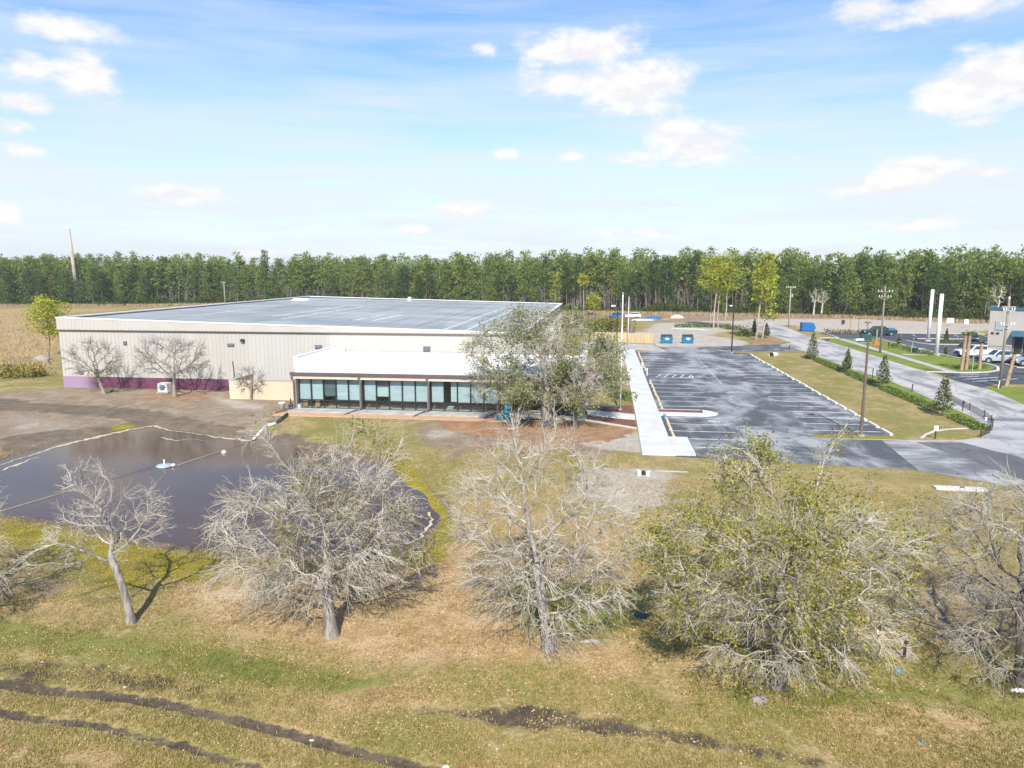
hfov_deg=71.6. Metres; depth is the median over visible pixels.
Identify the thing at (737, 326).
shrub
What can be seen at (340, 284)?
pine tree
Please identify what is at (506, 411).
lounge chair
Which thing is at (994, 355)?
pickup truck
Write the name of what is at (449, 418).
gravel strip
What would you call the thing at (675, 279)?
pine tree
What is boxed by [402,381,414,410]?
window
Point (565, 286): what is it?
pine tree
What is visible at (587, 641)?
stone
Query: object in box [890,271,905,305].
pine tree
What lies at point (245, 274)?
pine tree
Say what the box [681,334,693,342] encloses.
dumpster
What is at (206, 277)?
pine tree
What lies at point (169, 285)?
pine tree
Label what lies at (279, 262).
pine tree
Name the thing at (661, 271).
pine tree
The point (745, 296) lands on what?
pine tree
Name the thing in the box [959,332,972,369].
palm tree
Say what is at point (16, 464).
floating scum
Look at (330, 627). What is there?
bare oak
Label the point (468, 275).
pine tree
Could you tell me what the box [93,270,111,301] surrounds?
pine tree
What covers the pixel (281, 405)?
bucket
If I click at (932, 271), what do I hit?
pine tree
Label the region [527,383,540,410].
window
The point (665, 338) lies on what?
dumpster
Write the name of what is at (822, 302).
bare tree
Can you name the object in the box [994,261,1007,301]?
pine tree
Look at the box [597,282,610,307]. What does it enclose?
pine tree
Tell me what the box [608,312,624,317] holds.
parked car
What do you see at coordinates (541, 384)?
window
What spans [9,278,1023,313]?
bare saplings
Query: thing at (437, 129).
sky
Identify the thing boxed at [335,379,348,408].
window
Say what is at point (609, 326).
shrub
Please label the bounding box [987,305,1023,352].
grey building
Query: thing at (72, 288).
pine tree
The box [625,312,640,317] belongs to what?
parked car
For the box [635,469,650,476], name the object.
culvert headwall
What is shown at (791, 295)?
utility pole
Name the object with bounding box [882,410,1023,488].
driveway
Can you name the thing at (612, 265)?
forest
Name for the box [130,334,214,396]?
wall tree
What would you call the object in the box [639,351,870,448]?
parking markings
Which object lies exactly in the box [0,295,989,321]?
palmetto undergrowth
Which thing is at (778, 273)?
pine tree
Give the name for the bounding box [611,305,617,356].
street lamp
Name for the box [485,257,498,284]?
pine tree
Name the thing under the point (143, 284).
pine tree
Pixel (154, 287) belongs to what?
pine tree
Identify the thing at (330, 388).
window
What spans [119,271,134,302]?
pine tree
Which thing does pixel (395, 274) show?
pine tree
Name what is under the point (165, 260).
pine tree
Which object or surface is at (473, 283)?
pine tree
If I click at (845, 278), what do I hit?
pine tree
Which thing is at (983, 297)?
pine tree
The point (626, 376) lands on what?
shrub
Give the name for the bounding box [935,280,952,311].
pine tree
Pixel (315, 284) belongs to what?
pine tree
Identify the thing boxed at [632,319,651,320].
concrete strip
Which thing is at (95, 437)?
shore foam
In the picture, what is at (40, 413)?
ground
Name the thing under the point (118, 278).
pine tree
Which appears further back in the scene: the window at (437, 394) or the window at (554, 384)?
the window at (437, 394)
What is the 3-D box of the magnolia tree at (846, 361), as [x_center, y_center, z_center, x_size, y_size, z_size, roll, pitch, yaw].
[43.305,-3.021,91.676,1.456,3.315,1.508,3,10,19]
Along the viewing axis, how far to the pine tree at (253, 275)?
284.98 m
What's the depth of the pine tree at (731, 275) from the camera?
161.43 m
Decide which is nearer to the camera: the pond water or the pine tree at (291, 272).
the pond water
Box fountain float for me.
[156,459,175,468]
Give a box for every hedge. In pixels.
[812,357,846,370]
[844,370,880,384]
[878,385,945,410]
[945,413,991,429]
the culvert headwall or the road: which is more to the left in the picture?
the culvert headwall
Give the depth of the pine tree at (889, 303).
198.25 m
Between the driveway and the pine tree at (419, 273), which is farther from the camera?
the pine tree at (419, 273)
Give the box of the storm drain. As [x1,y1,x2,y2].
[932,485,986,491]
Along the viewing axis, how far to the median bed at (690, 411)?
66.16 m
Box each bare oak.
[0,486,19,603]
[7,456,176,624]
[188,395,439,639]
[431,399,651,668]
[898,461,1023,703]
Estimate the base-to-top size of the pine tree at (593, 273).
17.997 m
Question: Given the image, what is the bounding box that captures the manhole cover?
[632,611,649,619]
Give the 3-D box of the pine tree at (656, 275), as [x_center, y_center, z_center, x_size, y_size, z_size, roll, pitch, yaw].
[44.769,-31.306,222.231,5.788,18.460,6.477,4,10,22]
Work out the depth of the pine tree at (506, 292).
245.41 m
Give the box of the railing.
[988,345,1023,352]
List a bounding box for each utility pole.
[786,286,795,326]
[878,286,892,352]
[998,297,1015,387]
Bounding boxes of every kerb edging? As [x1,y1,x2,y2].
[825,435,986,440]
[920,428,968,438]
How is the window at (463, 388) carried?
in the office annex
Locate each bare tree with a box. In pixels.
[809,289,821,315]
[816,291,829,312]
[990,282,1005,306]
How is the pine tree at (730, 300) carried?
on the ground at (40, 413)
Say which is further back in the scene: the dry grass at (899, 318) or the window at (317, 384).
the dry grass at (899, 318)
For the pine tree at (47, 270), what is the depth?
272.20 m
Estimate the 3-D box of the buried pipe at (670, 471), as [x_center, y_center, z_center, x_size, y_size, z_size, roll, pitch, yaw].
[10.447,5.781,46.682,2.183,0.178,0.178,1,9,8]
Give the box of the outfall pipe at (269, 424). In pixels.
[253,422,275,439]
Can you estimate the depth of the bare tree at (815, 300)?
203.96 m
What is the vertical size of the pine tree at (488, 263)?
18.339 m
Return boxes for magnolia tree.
[751,319,756,332]
[764,323,769,335]
[806,332,818,358]
[841,348,852,370]
[873,355,892,384]
[897,333,901,345]
[929,374,956,415]
[943,328,948,339]
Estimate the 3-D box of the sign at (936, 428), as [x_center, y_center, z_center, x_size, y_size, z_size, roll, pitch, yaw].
[33.206,3.815,55.672,0.320,1.128,0.085,1,9,7]
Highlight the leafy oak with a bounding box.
[612,416,954,700]
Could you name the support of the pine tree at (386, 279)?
on the ground at (40, 413)
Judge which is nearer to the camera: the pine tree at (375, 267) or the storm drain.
the storm drain
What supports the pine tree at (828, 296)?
on the ground at (40, 413)
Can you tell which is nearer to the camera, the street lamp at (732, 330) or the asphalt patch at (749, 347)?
the street lamp at (732, 330)
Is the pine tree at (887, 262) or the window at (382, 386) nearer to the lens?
the window at (382, 386)
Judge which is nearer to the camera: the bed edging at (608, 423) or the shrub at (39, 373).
the bed edging at (608, 423)
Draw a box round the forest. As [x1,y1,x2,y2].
[0,243,1023,315]
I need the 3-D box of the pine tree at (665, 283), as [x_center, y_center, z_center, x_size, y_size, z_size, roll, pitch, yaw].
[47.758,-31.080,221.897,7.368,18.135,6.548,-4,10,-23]
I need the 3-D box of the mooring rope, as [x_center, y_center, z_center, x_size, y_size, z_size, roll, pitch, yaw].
[-27.238,6.546,44.251,0.026,0.036,11.635,4,10,22]
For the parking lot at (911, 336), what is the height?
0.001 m
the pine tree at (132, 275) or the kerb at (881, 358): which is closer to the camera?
the kerb at (881, 358)
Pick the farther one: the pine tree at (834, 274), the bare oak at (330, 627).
the pine tree at (834, 274)
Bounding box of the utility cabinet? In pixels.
[859,334,871,342]
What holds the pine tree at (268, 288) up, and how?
on the ground at (40, 413)
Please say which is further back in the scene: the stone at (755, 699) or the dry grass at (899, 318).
the dry grass at (899, 318)
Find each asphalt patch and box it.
[733,345,761,349]
[916,442,1023,479]
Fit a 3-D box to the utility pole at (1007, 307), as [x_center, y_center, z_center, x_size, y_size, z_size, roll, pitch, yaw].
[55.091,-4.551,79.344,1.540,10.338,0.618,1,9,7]
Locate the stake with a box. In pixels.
[903,640,907,656]
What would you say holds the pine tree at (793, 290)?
on the ground at (40, 413)
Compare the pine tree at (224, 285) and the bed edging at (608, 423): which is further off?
the pine tree at (224, 285)
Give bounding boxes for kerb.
[659,409,718,416]
[819,332,983,337]
[833,343,928,372]
[878,338,999,372]
[905,338,986,344]
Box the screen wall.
[228,374,293,399]
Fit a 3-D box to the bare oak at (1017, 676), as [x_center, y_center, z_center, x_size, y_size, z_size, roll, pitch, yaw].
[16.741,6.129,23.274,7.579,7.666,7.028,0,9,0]
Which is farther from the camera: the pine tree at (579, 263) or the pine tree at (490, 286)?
the pine tree at (490, 286)
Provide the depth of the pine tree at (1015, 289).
185.36 m
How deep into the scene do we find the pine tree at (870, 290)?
208.20 m
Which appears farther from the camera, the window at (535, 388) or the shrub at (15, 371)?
the shrub at (15, 371)
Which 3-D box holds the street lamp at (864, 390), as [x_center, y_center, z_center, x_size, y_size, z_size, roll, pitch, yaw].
[27.473,0.310,56.241,1.320,7.872,0.440,0,9,0]
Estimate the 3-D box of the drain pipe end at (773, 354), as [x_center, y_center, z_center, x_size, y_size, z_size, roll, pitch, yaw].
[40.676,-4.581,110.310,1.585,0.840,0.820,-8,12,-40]
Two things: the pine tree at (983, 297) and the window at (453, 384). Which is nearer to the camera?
the window at (453, 384)
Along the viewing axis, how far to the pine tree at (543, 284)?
235.84 m
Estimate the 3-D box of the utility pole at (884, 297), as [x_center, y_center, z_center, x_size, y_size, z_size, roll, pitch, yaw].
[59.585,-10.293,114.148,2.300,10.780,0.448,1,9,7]
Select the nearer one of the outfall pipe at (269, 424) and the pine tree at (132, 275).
the outfall pipe at (269, 424)
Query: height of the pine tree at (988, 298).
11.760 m
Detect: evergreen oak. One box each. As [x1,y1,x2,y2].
[455,299,632,425]
[535,347,589,415]
[546,345,627,427]
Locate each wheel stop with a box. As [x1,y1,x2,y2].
[867,421,879,427]
[880,428,892,434]
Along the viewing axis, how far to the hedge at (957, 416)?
60.79 m
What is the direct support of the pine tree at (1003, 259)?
on the ground at (40, 413)
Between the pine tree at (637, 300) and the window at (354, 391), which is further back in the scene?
the pine tree at (637, 300)
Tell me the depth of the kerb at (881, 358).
104.66 m
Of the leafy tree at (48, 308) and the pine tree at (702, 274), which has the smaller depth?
the leafy tree at (48, 308)
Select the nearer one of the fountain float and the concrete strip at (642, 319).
the fountain float
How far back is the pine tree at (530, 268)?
236.03 m
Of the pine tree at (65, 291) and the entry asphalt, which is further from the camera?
the pine tree at (65, 291)
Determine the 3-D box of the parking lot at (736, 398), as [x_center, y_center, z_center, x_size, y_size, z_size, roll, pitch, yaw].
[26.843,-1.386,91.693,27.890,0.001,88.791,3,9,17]
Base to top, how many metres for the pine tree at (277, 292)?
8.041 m
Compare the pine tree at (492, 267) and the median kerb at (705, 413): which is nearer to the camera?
the median kerb at (705, 413)
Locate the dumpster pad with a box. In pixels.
[580,342,742,351]
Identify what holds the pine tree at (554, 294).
on the ground at (40, 413)
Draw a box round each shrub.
[0,361,56,378]
[24,368,47,376]
[562,310,608,325]
[579,318,620,331]
[587,316,636,331]
[594,380,626,391]
[609,389,637,402]
[612,372,631,381]
[733,324,749,329]
[735,328,754,336]
[916,349,930,353]
[925,350,938,355]
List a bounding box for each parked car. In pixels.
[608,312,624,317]
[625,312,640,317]
[967,332,978,341]
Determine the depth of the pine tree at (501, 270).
243.12 m
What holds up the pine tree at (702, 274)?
on the ground at (40, 413)
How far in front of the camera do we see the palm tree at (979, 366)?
95.08 m
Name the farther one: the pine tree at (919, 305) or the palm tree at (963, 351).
the pine tree at (919, 305)
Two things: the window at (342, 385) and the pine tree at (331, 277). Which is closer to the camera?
the window at (342, 385)
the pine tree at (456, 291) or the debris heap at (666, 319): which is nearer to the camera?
the debris heap at (666, 319)
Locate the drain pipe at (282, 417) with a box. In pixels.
[275,413,287,423]
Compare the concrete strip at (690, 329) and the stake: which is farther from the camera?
the concrete strip at (690, 329)
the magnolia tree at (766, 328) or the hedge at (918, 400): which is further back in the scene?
the magnolia tree at (766, 328)
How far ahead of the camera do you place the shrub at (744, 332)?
143.51 m
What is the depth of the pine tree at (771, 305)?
137.42 m
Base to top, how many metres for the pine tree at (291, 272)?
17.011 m
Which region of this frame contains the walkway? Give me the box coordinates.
[623,349,674,455]
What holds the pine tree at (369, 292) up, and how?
on the ground at (40, 413)
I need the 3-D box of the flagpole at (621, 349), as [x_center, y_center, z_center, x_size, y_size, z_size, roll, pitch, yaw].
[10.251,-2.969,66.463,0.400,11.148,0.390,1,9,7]
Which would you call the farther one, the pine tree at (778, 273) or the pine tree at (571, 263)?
the pine tree at (571, 263)
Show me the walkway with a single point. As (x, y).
(654, 436)
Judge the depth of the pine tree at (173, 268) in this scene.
284.75 m
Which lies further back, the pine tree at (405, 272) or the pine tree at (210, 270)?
the pine tree at (210, 270)
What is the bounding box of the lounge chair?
[495,405,510,420]
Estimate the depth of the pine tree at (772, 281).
214.11 m
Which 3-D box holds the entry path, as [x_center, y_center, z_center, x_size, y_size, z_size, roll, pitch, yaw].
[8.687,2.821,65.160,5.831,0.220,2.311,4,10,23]
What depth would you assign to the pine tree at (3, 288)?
268.29 m
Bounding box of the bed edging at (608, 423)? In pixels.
[578,418,636,428]
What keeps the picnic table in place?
on the ground at (40, 413)
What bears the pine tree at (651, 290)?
on the ground at (40, 413)
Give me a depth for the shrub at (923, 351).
113.28 m
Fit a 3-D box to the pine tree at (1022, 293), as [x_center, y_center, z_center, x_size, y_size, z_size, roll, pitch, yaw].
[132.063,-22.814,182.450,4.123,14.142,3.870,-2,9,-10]
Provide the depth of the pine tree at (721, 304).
216.61 m
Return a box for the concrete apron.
[639,436,695,455]
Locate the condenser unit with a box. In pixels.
[156,382,171,392]
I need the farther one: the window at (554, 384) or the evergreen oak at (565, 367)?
the window at (554, 384)
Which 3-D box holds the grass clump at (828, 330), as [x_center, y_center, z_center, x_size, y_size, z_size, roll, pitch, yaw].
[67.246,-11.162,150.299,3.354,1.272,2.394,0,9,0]
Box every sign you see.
[934,426,938,438]
[947,318,953,322]
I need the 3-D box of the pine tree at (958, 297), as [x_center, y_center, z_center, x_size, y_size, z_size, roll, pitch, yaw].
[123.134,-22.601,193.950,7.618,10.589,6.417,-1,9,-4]
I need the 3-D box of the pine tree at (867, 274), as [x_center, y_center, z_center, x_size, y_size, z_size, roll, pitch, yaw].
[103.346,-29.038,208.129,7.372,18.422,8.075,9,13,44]
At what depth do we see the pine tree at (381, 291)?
261.49 m
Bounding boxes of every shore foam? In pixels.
[1,426,250,464]
[405,512,433,543]
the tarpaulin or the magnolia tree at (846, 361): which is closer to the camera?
the magnolia tree at (846, 361)
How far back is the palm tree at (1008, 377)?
81.22 m
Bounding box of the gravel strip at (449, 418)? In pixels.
[273,412,516,422]
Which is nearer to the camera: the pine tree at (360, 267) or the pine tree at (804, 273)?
the pine tree at (804, 273)
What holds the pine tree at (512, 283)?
on the ground at (40, 413)
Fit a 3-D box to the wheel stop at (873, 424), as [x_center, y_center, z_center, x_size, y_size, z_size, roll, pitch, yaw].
[30.873,3.454,60.674,0.260,0.150,2.100,1,9,8]
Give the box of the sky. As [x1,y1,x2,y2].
[0,0,1023,274]
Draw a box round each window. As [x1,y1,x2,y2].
[298,379,311,407]
[310,379,323,407]
[323,379,335,408]
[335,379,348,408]
[348,380,359,408]
[363,380,376,409]
[376,380,389,409]
[389,380,401,409]
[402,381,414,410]
[415,381,426,410]
[431,381,443,410]
[444,382,456,411]
[457,382,470,411]
[470,382,483,411]
[484,383,496,412]
[500,383,512,411]
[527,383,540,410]
[540,384,553,413]
[554,384,567,413]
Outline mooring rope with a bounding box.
[2,466,151,510]
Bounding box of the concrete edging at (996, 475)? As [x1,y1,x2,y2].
[992,474,1021,482]
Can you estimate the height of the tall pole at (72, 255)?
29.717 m
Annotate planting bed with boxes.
[586,416,635,426]
[588,404,633,413]
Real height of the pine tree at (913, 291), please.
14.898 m
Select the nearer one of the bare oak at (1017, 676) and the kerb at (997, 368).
the bare oak at (1017, 676)
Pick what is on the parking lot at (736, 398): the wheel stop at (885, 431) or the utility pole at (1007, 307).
the wheel stop at (885, 431)
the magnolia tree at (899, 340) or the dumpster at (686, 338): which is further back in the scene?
the dumpster at (686, 338)
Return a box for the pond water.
[0,424,440,556]
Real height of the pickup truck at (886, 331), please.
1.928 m
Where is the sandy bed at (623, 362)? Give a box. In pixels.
[591,350,628,384]
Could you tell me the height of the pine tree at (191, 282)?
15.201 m
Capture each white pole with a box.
[925,289,933,340]
[933,294,943,354]
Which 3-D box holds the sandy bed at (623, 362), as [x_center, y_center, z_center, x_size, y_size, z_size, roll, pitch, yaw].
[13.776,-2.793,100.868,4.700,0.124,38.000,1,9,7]
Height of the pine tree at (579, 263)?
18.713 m
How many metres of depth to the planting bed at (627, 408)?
67.87 m
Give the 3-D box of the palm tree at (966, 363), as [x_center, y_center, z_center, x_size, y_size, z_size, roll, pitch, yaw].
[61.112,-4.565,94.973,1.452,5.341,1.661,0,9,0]
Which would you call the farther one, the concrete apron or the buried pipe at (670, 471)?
the concrete apron
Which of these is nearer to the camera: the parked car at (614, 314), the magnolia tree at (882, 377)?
the magnolia tree at (882, 377)
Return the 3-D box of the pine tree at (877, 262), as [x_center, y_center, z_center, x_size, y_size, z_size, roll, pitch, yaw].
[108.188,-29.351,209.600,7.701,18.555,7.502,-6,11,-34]
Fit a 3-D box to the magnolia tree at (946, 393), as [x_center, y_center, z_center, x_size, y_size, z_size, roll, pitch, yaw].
[39.170,1.016,64.336,1.879,3.905,2.006,-3,10,-19]
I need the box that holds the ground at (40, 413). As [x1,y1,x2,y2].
[0,275,1023,767]
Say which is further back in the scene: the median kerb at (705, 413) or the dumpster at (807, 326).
the dumpster at (807, 326)
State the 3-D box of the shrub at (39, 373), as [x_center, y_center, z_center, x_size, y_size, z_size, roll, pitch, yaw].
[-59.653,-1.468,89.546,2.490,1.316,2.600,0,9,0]
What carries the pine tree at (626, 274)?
on the ground at (40, 413)
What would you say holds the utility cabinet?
on the ground at (40, 413)
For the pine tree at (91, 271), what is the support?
on the ground at (40, 413)
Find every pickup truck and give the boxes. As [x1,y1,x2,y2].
[860,326,897,335]
[953,344,993,355]
[974,349,1021,363]
[1007,354,1023,365]
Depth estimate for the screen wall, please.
72.73 m
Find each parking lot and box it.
[635,344,917,469]
[819,332,1023,371]
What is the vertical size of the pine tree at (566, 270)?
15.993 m
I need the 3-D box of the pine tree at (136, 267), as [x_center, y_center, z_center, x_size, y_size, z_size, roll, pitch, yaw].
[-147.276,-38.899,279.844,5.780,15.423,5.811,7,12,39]
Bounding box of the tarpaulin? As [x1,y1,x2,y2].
[643,316,661,319]
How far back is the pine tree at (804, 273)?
214.97 m
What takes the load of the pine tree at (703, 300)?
on the ground at (40, 413)
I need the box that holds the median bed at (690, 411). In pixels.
[658,409,701,412]
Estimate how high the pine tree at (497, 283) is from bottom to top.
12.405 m
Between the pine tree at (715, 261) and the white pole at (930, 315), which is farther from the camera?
the pine tree at (715, 261)
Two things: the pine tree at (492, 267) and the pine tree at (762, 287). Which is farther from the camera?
the pine tree at (492, 267)
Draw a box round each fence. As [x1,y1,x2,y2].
[594,332,653,343]
[950,396,993,437]
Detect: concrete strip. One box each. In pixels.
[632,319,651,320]
[671,328,709,330]
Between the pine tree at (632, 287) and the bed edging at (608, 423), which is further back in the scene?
the pine tree at (632, 287)
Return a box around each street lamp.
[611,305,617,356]
[730,305,733,352]
[854,338,868,435]
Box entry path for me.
[585,409,634,419]
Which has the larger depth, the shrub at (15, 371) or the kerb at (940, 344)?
the kerb at (940, 344)
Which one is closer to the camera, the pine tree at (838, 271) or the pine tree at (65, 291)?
the pine tree at (838, 271)
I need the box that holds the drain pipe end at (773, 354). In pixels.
[769,352,777,356]
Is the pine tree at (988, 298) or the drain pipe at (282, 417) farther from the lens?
the pine tree at (988, 298)
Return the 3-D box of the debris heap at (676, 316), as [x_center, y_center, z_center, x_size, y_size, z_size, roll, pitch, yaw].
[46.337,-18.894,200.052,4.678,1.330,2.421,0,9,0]
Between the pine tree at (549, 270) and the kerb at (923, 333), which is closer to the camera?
the kerb at (923, 333)
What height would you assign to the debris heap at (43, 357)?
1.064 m
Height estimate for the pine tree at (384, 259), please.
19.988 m
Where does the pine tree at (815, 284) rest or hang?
on the ground at (40, 413)
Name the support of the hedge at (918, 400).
on the ground at (40, 413)
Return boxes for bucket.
[278,402,284,409]
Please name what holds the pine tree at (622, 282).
on the ground at (40, 413)
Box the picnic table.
[524,412,541,422]
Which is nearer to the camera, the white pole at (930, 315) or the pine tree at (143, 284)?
the white pole at (930, 315)
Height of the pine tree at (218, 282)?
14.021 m
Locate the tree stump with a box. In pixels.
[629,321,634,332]
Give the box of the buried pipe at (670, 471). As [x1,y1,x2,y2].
[654,470,687,472]
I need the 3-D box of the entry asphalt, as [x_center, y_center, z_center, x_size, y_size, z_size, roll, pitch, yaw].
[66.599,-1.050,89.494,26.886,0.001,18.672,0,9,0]
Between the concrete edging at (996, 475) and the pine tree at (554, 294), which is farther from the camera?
the pine tree at (554, 294)
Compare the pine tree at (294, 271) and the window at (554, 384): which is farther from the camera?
the pine tree at (294, 271)
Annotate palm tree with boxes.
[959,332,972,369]
[964,330,976,369]
[977,339,988,369]
[1004,352,1017,385]
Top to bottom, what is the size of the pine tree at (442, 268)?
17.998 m
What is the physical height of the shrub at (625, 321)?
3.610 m
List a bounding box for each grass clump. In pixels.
[823,328,834,333]
[831,329,846,333]
[842,329,856,333]
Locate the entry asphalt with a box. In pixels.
[923,366,1023,387]
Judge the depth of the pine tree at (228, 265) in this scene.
279.70 m
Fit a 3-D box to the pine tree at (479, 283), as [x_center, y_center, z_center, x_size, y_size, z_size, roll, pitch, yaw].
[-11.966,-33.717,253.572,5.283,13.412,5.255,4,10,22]
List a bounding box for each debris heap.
[33,355,51,360]
[658,318,675,319]
[670,314,683,317]
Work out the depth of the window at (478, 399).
65.74 m
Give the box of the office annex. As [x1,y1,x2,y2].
[275,347,588,419]
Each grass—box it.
[0,302,988,323]
[0,311,65,366]
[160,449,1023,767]
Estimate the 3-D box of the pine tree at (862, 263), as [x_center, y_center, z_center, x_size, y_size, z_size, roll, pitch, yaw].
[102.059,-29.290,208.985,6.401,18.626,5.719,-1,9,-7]
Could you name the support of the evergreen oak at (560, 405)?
on the ground at (40, 413)
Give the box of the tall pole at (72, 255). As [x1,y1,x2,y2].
[67,228,77,297]
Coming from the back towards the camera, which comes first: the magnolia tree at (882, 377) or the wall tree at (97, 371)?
the magnolia tree at (882, 377)
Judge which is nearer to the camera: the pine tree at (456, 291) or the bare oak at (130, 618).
the bare oak at (130, 618)
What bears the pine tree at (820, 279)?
on the ground at (40, 413)
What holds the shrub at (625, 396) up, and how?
on the ground at (40, 413)
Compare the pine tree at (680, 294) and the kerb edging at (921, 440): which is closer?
the kerb edging at (921, 440)
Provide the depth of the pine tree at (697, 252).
221.41 m
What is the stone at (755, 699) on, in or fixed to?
on the ground at (40, 413)
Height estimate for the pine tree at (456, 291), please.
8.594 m
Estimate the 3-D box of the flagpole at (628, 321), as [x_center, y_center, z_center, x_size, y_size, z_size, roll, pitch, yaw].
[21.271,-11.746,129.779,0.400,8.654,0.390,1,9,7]
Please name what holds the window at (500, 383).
in the office annex
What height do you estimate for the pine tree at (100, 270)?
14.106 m
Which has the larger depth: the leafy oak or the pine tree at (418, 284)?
the pine tree at (418, 284)
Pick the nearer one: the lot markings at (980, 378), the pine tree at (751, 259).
the lot markings at (980, 378)
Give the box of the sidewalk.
[835,338,955,371]
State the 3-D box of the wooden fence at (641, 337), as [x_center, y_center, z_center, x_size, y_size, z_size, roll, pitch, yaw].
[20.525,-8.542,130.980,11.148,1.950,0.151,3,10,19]
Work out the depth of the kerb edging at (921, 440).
55.56 m
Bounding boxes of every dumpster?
[660,334,672,342]
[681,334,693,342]
[800,322,815,330]
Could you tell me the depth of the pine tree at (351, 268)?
270.19 m
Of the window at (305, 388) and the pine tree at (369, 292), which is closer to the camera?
the window at (305, 388)
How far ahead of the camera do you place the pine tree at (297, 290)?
273.47 m
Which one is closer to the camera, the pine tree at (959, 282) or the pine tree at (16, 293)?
the pine tree at (959, 282)
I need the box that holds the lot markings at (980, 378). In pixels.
[914,334,1022,381]
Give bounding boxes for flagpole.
[618,292,623,409]
[627,296,629,342]
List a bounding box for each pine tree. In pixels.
[0,261,15,303]
[3,257,17,299]
[8,265,25,300]
[18,267,37,302]
[30,268,46,298]
[38,254,58,297]
[53,268,75,302]
[65,283,74,298]
[74,280,91,303]
[82,263,99,302]
[93,269,112,300]
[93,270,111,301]
[111,270,128,300]
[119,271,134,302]
[126,269,137,299]
[133,281,147,299]
[134,266,141,293]
[135,272,151,301]
[146,266,156,298]
[147,262,164,298]
[160,258,172,297]
[163,273,174,299]
[169,264,176,296]
[184,266,197,297]
[187,264,200,301]
[199,271,216,299]
[203,263,214,298]
[210,270,225,300]
[219,274,232,300]
[223,260,235,302]
[237,263,253,298]
[248,264,258,291]
[252,265,263,296]
[256,249,270,299]
[260,279,275,299]
[273,258,287,297]
[273,285,283,298]
[284,284,296,297]
[285,261,294,296]
[292,261,305,296]
[292,279,301,296]
[301,262,314,295]
[302,266,313,292]
[310,264,320,291]
[325,274,339,296]
[332,276,339,295]
[339,274,346,296]
[347,264,359,296]
[355,255,367,296]
[361,267,373,297]
[365,287,374,297]
[368,261,380,287]
[374,265,387,297]
[380,254,391,297]
[382,269,393,297]
[391,268,398,290]
[391,280,407,298]
[395,264,413,298]
[412,273,424,298]
[413,271,427,298]
[423,262,437,298]
[435,258,453,299]
[450,285,463,299]
[459,264,473,298]
[462,271,474,300]
[463,278,482,300]
[476,271,485,300]
[478,257,494,300]
[482,275,500,300]
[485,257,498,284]
[488,274,504,300]
[496,258,507,301]
[504,285,518,301]
[505,275,518,301]
[521,257,540,301]
[532,257,541,288]
[537,273,552,302]
[539,254,550,284]
[547,263,558,297]
[548,271,563,301]
[560,263,572,308]
[561,272,571,296]
[566,257,577,306]
[573,254,588,306]
[577,273,591,314]
[578,269,589,304]
[584,292,602,309]
[586,256,600,292]
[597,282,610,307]
[611,273,621,311]
[615,270,626,309]
[619,269,630,303]
[625,272,637,308]
[628,272,644,307]
[640,263,653,306]
[647,254,664,302]
[648,272,657,303]
[656,256,677,302]
[657,255,673,300]
[662,264,683,304]
[671,286,686,306]
[685,258,696,290]
[686,249,702,306]
[692,269,703,310]
[696,251,739,327]
[696,272,710,310]
[698,263,717,323]
[709,268,730,327]
[709,289,729,310]
[712,257,750,323]
[728,256,748,304]
[733,256,751,305]
[739,253,758,303]
[748,274,767,308]
[751,250,781,339]
[751,258,779,338]
[754,273,770,309]
[759,256,780,308]
[769,275,792,309]
[770,257,782,309]
[781,267,805,312]
[783,254,799,302]
[795,260,811,309]
[800,267,828,311]
[801,266,814,305]
[814,266,827,296]
[816,289,836,310]
[824,273,838,309]
[834,265,845,312]
[835,256,860,310]
[850,253,874,309]
[851,253,868,304]
[860,273,880,311]
[868,253,888,306]
[870,279,886,312]
[875,258,900,308]
[879,286,897,314]
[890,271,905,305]
[902,266,921,309]
[908,262,925,309]
[918,254,947,313]
[919,263,947,313]
[935,272,961,317]
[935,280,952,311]
[949,282,974,310]
[952,270,964,310]
[958,272,980,311]
[970,264,996,317]
[976,278,997,316]
[993,257,1013,304]
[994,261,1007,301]
[996,289,1017,306]
[1004,275,1023,307]
[1016,270,1023,304]
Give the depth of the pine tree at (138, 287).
274.31 m
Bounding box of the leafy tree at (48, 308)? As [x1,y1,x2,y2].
[21,294,74,355]
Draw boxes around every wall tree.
[59,332,126,394]
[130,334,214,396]
[233,364,268,399]
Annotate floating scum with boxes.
[3,458,33,469]
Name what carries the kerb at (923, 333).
on the ground at (40, 413)
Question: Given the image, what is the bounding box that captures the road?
[744,322,1023,420]
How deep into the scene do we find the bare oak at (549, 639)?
24.59 m
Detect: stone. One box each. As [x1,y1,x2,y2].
[580,639,602,643]
[751,695,768,703]
[1008,688,1023,692]
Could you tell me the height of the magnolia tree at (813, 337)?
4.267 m
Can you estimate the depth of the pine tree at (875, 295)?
198.66 m
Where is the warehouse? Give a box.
[55,296,562,390]
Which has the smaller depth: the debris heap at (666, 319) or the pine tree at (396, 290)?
the debris heap at (666, 319)
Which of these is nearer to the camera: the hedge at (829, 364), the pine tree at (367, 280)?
the hedge at (829, 364)
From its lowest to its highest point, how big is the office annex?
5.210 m

